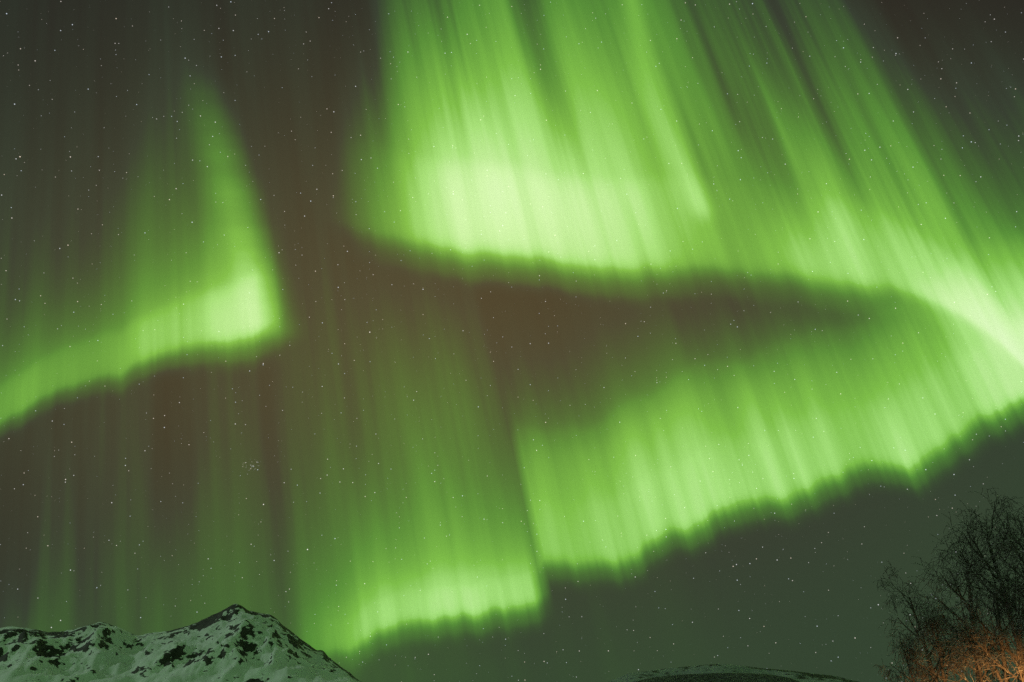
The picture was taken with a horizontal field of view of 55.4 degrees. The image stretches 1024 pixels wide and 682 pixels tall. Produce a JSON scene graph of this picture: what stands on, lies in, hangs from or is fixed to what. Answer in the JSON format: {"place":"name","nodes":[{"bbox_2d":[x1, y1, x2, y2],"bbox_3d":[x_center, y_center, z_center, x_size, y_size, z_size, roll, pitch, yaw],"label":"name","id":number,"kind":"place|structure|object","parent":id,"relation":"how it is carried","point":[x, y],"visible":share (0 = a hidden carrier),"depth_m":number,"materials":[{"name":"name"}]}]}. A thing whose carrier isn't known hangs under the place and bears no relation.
{"place":"outdoors","nodes":[
{"label":"outdoors","id":0,"kind":"place"},
{"bbox_2d":[0,604,360,681],"bbox_3d":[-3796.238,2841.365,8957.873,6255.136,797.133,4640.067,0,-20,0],"label":"mountain","id":1,"kind":"structure","parent":0,"point":[235,643],"depth_m":7575.36,"materials":[{"name":"white snow"}]},
{"bbox_2d":[0,0,1023,681],"label":"sky","id":2,"kind":"structure","parent":0,"point":[424,340],"materials":[{"name":"green"}]},
{"bbox_2d":[635,673,799,681],"bbox_3d":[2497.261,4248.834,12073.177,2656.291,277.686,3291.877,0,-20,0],"label":"forest hill","id":3,"kind":"structure","parent":0,"point":[728,677],"depth_m":11860.80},
{"bbox_2d":[609,664,857,681],"bbox_3d":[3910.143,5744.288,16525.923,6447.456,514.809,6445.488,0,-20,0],"label":"hill","id":4,"kind":"structure","parent":0,"point":[727,668],"depth_m":16008.00,"materials":[{"name":"white snow"}]},
{"bbox_3d":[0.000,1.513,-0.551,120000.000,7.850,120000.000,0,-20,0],"label":"ground","id":5,"kind":"structure","parent":0,"visible":0},
{"bbox_2d":[873,629,942,681],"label":"shrub","id":6,"kind":"object","parent":5,"relation":"on","point":[903,651],"visible":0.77,"depth_m":57.71,"materials":[{"name":"brown plant"}]},
{"bbox_2d":[875,564,974,681],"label":"birch","id":7,"kind":"object","parent":5,"relation":"on","point":[911,607],"visible":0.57,"depth_m":63.47,"materials":[{"name":"brown plant"}]},
{"bbox_2d":[903,609,973,681],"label":"shrub","id":8,"kind":"object","parent":5,"relation":"on","point":[940,652],"visible":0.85,"depth_m":52.41,"materials":[{"name":"brown plant"}]},
{"bbox_2d":[896,528,1023,681],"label":"birch","id":9,"kind":"object","parent":5,"relation":"on","point":[953,591],"visible":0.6,"depth_m":58.37,"materials":[{"name":"brown plant"}]},
{"bbox_2d":[926,554,1023,681],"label":"birch","id":10,"kind":"object","parent":5,"relation":"on","point":[998,616],"visible":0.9,"depth_m":49.92,"materials":[{"name":"brown plant"}]},
{"bbox_2d":[929,488,1023,672],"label":"birch","id":11,"kind":"object","parent":5,"relation":"on","point":[980,555],"visible":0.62,"depth_m":55.41,"materials":[{"name":"brown plant"}]},
{"bbox_2d":[941,616,1013,681],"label":"shrub","id":12,"kind":"object","parent":5,"relation":"on","point":[981,677],"visible":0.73,"depth_m":50.52,"materials":[{"name":"brown plant"}]},
{"bbox_2d":[953,497,1023,630],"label":"birch","id":13,"kind":"object","parent":5,"relation":"on","point":[1004,546],"visible":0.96,"depth_m":48.94,"materials":[{"name":"black plant"}]},
{"bbox_2d":[968,609,1023,681],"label":"shrub","id":14,"kind":"object","parent":5,"relation":"on","point":[1020,670],"visible":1,"depth_m":47.77,"materials":[{"name":"brown plant"}]}
]}

